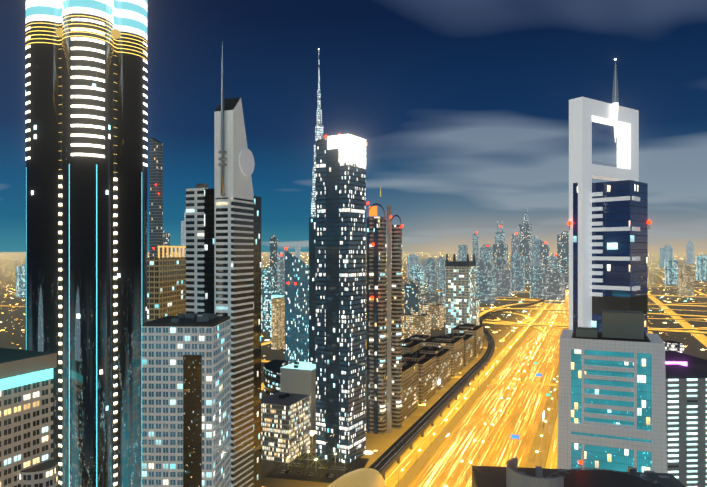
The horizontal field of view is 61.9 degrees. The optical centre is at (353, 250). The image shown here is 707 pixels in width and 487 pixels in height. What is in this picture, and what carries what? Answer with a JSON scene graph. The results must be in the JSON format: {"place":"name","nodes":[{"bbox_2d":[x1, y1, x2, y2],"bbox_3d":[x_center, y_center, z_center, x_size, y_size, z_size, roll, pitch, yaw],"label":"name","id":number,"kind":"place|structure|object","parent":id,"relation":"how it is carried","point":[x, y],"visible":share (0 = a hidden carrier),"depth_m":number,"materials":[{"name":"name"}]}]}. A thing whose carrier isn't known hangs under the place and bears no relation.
{"place":"outdoors","nodes":[
{"label":"outdoors","id":0,"kind":"place"},
{"bbox_2d":[26,0,146,486],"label":"skyscraper","id":1,"kind":"structure","parent":0,"point":[86,195],"depth_m":242.94,"materials":[{"name":"grey glass"}]},
{"bbox_2d":[55,28,61,36],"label":"attar medallion","id":2,"kind":"object","parent":1,"relation":"attached to","point":[58,31],"visible":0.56,"depth_m":240.63,"materials":[{"name":"gold metal"}]},
{"bbox_2d":[111,29,120,38],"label":"attar medallion","id":3,"kind":"object","parent":1,"relation":"attached to","point":[115,33],"visible":1,"depth_m":240.52,"materials":[{"name":"gold metal"}]},
{"bbox_2d":[149,137,162,257],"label":"slim grey tower","id":4,"kind":"structure","parent":0,"point":[155,199],"depth_m":705.16,"materials":[{"name":"grey"}]},
{"bbox_2d":[214,97,252,486],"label":"tower","id":5,"kind":"structure","parent":0,"point":[233,254],"depth_m":303.25,"materials":[{"name":"grey glass"}]},
{"bbox_2d":[186,183,213,315],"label":"building","id":6,"kind":"structure","parent":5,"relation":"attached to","point":[200,249],"depth_m":307.07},
{"bbox_2d":[218,41,226,196],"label":"antenna mast","id":7,"kind":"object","parent":5,"relation":"attached to","point":[222,158],"depth_m":299.13,"materials":[{"name":"grey metal"}]},
{"bbox_2d":[239,148,254,175],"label":"disc","id":8,"kind":"object","parent":5,"relation":"attached to","point":[246,162],"visible":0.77,"depth_m":309.74,"materials":[{"name":"white metal"}]},
{"bbox_2d":[253,196,260,486],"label":"the tower glass bay","id":9,"kind":"object","parent":5,"relation":"attached to","point":[256,341],"visible":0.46,"depth_m":322.10,"materials":[{"name":"black glass"}]},
{"bbox_2d":[264,453,368,482],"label":"podium","id":10,"kind":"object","parent":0,"point":[307,468],"visible":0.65,"depth_m":407.13,"materials":[{"name":"brown concrete"}]},
{"bbox_2d":[0,252,706,486],"bbox_3d":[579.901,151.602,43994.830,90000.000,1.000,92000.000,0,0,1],"label":"ground","id":11,"kind":"structure","parent":0,"point":[12,326],"depth_m":1193.47,"materials":[{"name":"yellow asphalt"}]},
{"bbox_2d":[0,348,57,486],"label":"beige hotel","id":12,"kind":"structure","parent":11,"relation":"on","point":[26,418],"depth_m":201.78,"materials":[{"name":"grey concrete"}]},
{"bbox_2d":[147,257,185,321],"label":"building","id":13,"kind":"structure","parent":11,"relation":"on","point":[166,286],"depth_m":367.20,"materials":[{"name":"grey"}]},
{"bbox_2d":[158,246,185,257],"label":"balcony pergola","id":14,"kind":"object","parent":13,"relation":"on","point":[179,247],"visible":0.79,"depth_m":376.89,"materials":[{"name":"yellow concrete"}]},
{"bbox_2d":[142,319,230,486],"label":"building","id":15,"kind":"structure","parent":11,"relation":"on","point":[165,349],"depth_m":250.34,"materials":[{"name":"grey concrete"}]},
{"bbox_2d":[143,313,229,326],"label":"roof","id":16,"kind":"structure","parent":15,"relation":"on","point":[196,320],"depth_m":257.52,"materials":[{"name":"black concrete"}]},
{"bbox_2d":[183,355,201,486],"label":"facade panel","id":17,"kind":"object","parent":15,"relation":"attached to","point":[192,420],"visible":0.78,"depth_m":249.56,"materials":[{"name":"brown glass"}]},
{"bbox_2d":[264,359,289,395],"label":"curved podium","id":18,"kind":"object","parent":11,"relation":"on","point":[272,377],"visible":0.44,"depth_m":619.90,"materials":[{"name":"grey glass"}]},
{"bbox_2d":[271,297,284,349],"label":"building","id":19,"kind":"structure","parent":11,"relation":"on","point":[277,323],"depth_m":903.07,"materials":[{"name":"grey"}]},
{"bbox_2d":[261,392,309,462],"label":"building","id":20,"kind":"structure","parent":11,"relation":"on","point":[285,427],"depth_m":425.26,"materials":[{"name":"grey"}]},
{"bbox_2d":[163,231,420,313],"bbox_3d":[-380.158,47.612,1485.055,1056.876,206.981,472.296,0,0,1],"label":"buildings","id":21,"kind":"structure","parent":11,"relation":"on","point":[412,296],"depth_m":1255.31,"materials":[{"name":"grey"}]},
{"bbox_2d":[285,250,308,363],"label":"blue glass block","id":22,"kind":"structure","parent":11,"relation":"on","point":[296,320],"depth_m":725.71,"materials":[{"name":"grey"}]},
{"bbox_2d":[280,361,315,428],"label":"building","id":23,"kind":"structure","parent":11,"relation":"on","point":[298,377],"depth_m":504.42,"materials":[{"name":"white concrete"}]},
{"bbox_2d":[309,217,315,361],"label":"skyscraper","id":24,"kind":"structure","parent":11,"relation":"on","point":[312,288],"depth_m":560.50,"materials":[{"name":"grey"}]},
{"bbox_2d":[310,430,315,443],"bbox_3d":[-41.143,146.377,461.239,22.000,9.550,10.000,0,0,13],"label":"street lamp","id":25,"kind":"object","parent":11,"relation":"on","point":[312,433],"visible":0.33,"depth_m":460.08,"materials":[{"name":"beige"}]},
{"bbox_2d":[311,59,322,216],"bbox_3d":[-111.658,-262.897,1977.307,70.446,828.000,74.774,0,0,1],"label":"burj khalifa","id":26,"kind":"structure","parent":11,"relation":"on","point":[318,130],"depth_m":1966.35,"materials":[{"name":"silver metal"}]},
{"bbox_2d":[316,139,365,463],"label":"skyscraper","id":27,"kind":"structure","parent":11,"relation":"on","point":[352,312],"depth_m":426.62,"materials":[{"name":"black glass"}]},
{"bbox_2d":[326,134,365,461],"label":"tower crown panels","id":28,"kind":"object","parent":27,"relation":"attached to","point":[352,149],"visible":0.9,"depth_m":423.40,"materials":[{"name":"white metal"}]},
{"bbox_2d":[16,255,706,338],"bbox_3d":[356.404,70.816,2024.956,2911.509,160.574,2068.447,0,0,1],"label":"buildings","id":29,"kind":"structure","parent":11,"relation":"on","point":[418,275],"depth_m":1916.45,"materials":[{"name":"blue"}]},
{"bbox_2d":[386,359,417,421],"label":"low-rise building","id":30,"kind":"structure","parent":11,"relation":"on","point":[409,388],"depth_m":539.34,"materials":[{"name":"brown concrete"}]},
{"bbox_2d":[386,339,421,354],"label":"low-rise building","id":31,"kind":"structure","parent":11,"relation":"on","point":[408,346],"depth_m":729.26,"materials":[{"name":"brown concrete"}]},
{"bbox_2d":[402,352,435,404],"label":"low-rise building","id":32,"kind":"structure","parent":11,"relation":"on","point":[426,377],"depth_m":594.92,"materials":[{"name":"grey"}]},
{"bbox_2d":[404,334,434,346],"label":"low-rise building","id":33,"kind":"structure","parent":11,"relation":"on","point":[423,339],"depth_m":815.53,"materials":[{"name":"brown concrete"}]},
{"bbox_2d":[275,208,568,289],"bbox_3d":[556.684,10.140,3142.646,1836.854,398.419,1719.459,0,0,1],"label":"distant towers","id":34,"kind":"structure","parent":11,"relation":"on","point":[500,254],"depth_m":2427.73,"materials":[{"name":"blue glass"}]},
{"bbox_2d":[418,259,444,317],"bbox_3d":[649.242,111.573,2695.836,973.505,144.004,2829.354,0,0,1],"label":"distant towers","id":35,"kind":"structure","parent":11,"relation":"on","point":[430,297],"depth_m":1307.89,"materials":[{"name":"grey"}]},
{"bbox_2d":[414,346,450,389],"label":"low-rise building","id":36,"kind":"structure","parent":11,"relation":"on","point":[443,366],"depth_m":660.81,"materials":[{"name":"brown concrete"}]},
{"bbox_2d":[181,212,693,303],"bbox_3d":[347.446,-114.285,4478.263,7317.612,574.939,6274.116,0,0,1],"label":"distant towers","id":37,"kind":"structure","parent":11,"relation":"on","point":[553,284],"depth_m":1890.19,"materials":[{"name":"blue"}]},
{"bbox_2d":[426,334,462,376],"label":"low-rise building","id":38,"kind":"structure","parent":11,"relation":"on","point":[454,344],"depth_m":721.59,"materials":[{"name":"brown concrete"}]},
{"bbox_2d":[445,266,475,334],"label":"building","id":39,"kind":"structure","parent":11,"relation":"on","point":[460,289],"depth_m":926.07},
{"bbox_2d":[445,254,475,266],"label":"gold grid turrets","id":40,"kind":"object","parent":39,"relation":"on","point":[455,263],"visible":1,"depth_m":930.27,"materials":[{"name":"concrete"}]},
{"bbox_2d":[473,299,479,324],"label":"building","id":41,"kind":"structure","parent":39,"relation":"attached to","point":[476,311],"depth_m":951.02,"materials":[{"name":"beige concrete"}]},
{"bbox_2d":[447,333,473,366],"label":"low-rise building","id":42,"kind":"structure","parent":11,"relation":"on","point":[468,349],"depth_m":791.21,"materials":[{"name":"brown concrete"}]},
{"bbox_2d":[382,302,543,479],"bbox_3d":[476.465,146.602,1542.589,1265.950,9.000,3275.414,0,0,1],"label":"viaduct piers","id":43,"kind":"structure","parent":11,"relation":"on","point":[411,447],"depth_m":566.97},
{"bbox_2d":[371,299,544,474],"bbox_3d":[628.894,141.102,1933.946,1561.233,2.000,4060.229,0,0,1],"label":"metro viaduct deck","id":44,"kind":"structure","parent":43,"relation":"on","point":[387,457],"depth_m":510.81,"materials":[{"name":"grey concrete"}]},
{"bbox_2d":[368,299,545,473],"bbox_3d":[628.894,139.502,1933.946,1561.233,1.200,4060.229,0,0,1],"label":"metro parapets","id":45,"kind":"object","parent":44,"relation":"on","point":[393,459],"visible":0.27,"depth_m":515.04,"materials":[{"name":"grey concrete"}]},
{"bbox_2d":[451,323,482,356],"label":"low-rise building","id":46,"kind":"structure","parent":11,"relation":"on","point":[475,330],"depth_m":854.24,"materials":[{"name":"brown concrete"}]},
{"bbox_2d":[386,286,706,333],"bbox_3d":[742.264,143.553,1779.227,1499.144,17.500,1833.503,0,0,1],"label":"roads","id":47,"kind":"structure","parent":11,"relation":"on","point":[525,323],"depth_m":1259.39,"materials":[{"name":"yellow asphalt"}]},
{"bbox_2d":[402,264,693,338],"bbox_3d":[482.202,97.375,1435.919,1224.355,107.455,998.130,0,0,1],"label":"buildings","id":48,"kind":"structure","parent":11,"relation":"on","point":[426,318],"depth_m":1144.28,"materials":[{"name":"grey"}]},
{"bbox_2d":[472,457,685,486],"bbox_3d":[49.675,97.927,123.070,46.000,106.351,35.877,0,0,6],"label":"rooftop","id":49,"kind":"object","parent":11,"relation":"on","point":[511,474],"depth_m":125.63,"materials":[{"name":"grey"}]},
{"bbox_2d":[569,97,638,329],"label":"tower frame","id":50,"kind":"object","parent":11,"relation":"on","point":[583,170],"visible":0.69,"depth_m":341.23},
{"bbox_2d":[573,183,577,330],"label":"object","id":51,"kind":"object","parent":50,"relation":"attached to","point":[575,255],"visible":0.5,"depth_m":340.63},
{"bbox_2d":[592,115,630,168],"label":"chelsea frame reveals","id":52,"kind":"object","parent":50,"relation":"attached to","point":[623,144],"visible":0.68,"depth_m":367.14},
{"bbox_2d":[612,61,618,142],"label":"spire","id":53,"kind":"structure","parent":50,"relation":"attached to","point":[615,97],"depth_m":351.38,"materials":[{"name":"grey metal"}]},
{"bbox_2d":[557,329,666,472],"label":"building facade","id":54,"kind":"structure","parent":11,"relation":"on","point":[657,434],"depth_m":227.28,"materials":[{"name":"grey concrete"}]},
{"bbox_2d":[576,310,643,338],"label":"rooftop structure","id":55,"kind":"object","parent":54,"relation":"on","point":[625,324],"visible":1,"depth_m":233.74,"materials":[{"name":"grey concrete"}]},
{"bbox_2d":[664,341,683,352],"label":"lit block","id":56,"kind":"structure","parent":11,"relation":"on","point":[675,346],"depth_m":616.05,"materials":[{"name":"grey"}]},
{"bbox_2d":[665,350,706,372],"bbox_3d":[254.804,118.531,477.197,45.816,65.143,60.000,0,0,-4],"label":"roof","id":57,"kind":"structure","parent":11,"relation":"on","point":[697,363],"depth_m":466.37,"materials":[{"name":"grey"}]},
{"bbox_2d":[665,361,686,365],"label":"neon sign","id":58,"kind":"object","parent":57,"relation":"attached to","point":[675,362],"visible":0.57,"depth_m":442.86,"materials":[{"name":"purple"}]},
{"bbox_2d":[665,364,706,486],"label":"building","id":59,"kind":"structure","parent":11,"relation":"on","point":[686,406],"depth_m":327.51,"materials":[{"name":"grey"}]},
{"bbox_2d":[0,277,706,389],"bbox_3d":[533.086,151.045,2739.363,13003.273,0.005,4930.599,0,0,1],"label":"roads","id":60,"kind":"structure","parent":0,"point":[702,338],"depth_m":1064.56,"materials":[{"name":"asphalt"}]},
{"bbox_2d":[0,0,706,251],"label":"sky","id":61,"kind":"structure","parent":0,"point":[460,108],"materials":[{"name":"blue"}]},
{"bbox_2d":[327,468,385,486],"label":"dome","id":62,"kind":"structure","parent":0,"point":[366,477],"depth_m":339.19,"materials":[{"name":"beige metal"}]},
{"bbox_2d":[367,205,401,433],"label":"high-rise building","id":63,"kind":"structure","parent":0,"point":[396,326],"depth_m":489.08,"materials":[{"name":"concrete"}]},
{"bbox_2d":[366,218,377,433],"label":"twin glass strips","id":64,"kind":"object","parent":63,"relation":"attached to","point":[375,325],"visible":0.86,"depth_m":487.28,"materials":[{"name":"black glass"}]},
{"bbox_2d":[369,206,376,215],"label":"orange recess","id":65,"kind":"object","parent":63,"relation":"attached to","point":[373,211],"visible":1,"depth_m":489.07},
{"bbox_2d":[368,203,400,222],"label":"roof arches","id":66,"kind":"structure","parent":63,"relation":"on","point":[384,212],"depth_m":484.53,"materials":[{"name":"brown metal"}]},
{"bbox_2d":[384,303,557,486],"bbox_3d":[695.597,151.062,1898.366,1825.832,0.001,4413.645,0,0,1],"label":"service roads","id":67,"kind":"structure","parent":0,"point":[409,458],"depth_m":492.83,"materials":[{"name":"yellow asphalt"}]},
{"bbox_2d":[385,303,558,486],"bbox_3d":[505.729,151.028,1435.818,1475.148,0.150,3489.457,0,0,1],"label":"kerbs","id":68,"kind":"structure","parent":67,"relation":"on","point":[541,455],"depth_m":521.34,"materials":[{"name":"beige concrete"}]},
{"bbox_2d":[277,221,672,303],"bbox_3d":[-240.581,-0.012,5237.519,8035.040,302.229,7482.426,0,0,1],"label":"distant towers","id":69,"kind":"structure","parent":0,"point":[486,279],"depth_m":2084.98,"materials":[{"name":"blue glass"}]},
{"bbox_2d":[398,301,558,484],"bbox_3d":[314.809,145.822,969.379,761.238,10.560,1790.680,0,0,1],"label":"street lamps","id":70,"kind":"object","parent":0,"point":[484,382],"visible":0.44,"depth_m":675.71,"materials":[{"name":"beige"}]},
{"bbox_2d":[408,290,568,486],"bbox_3d":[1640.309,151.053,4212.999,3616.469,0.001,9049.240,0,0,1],"label":"highway","id":71,"kind":"structure","parent":0,"point":[519,414],"depth_m":531.02,"materials":[{"name":"yellow asphalt"}]},
{"bbox_2d":[445,297,566,486],"bbox_3d":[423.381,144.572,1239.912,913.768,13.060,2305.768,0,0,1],"label":"street lights","id":72,"kind":"object","parent":71,"relation":"on","point":[521,381],"visible":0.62,"depth_m":719.23,"materials":[{"name":"beige"}]},
{"bbox_2d":[511,434,518,438],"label":"road sign","id":73,"kind":"object","parent":71,"relation":"on","point":[515,436],"visible":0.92,"depth_m":455.18,"materials":[{"name":"blue metal"}]},
{"bbox_2d":[592,180,647,333],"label":"chelsea glass block","id":74,"kind":"structure","parent":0,"point":[630,213],"depth_m":334.38,"materials":[{"name":"blue glass"}]},
{"bbox_2d":[591,192,639,296],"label":"balconies","id":75,"kind":"structure","parent":74,"relation":"attached to","point":[634,198],"depth_m":336.94,"materials":[{"name":"white concrete"}]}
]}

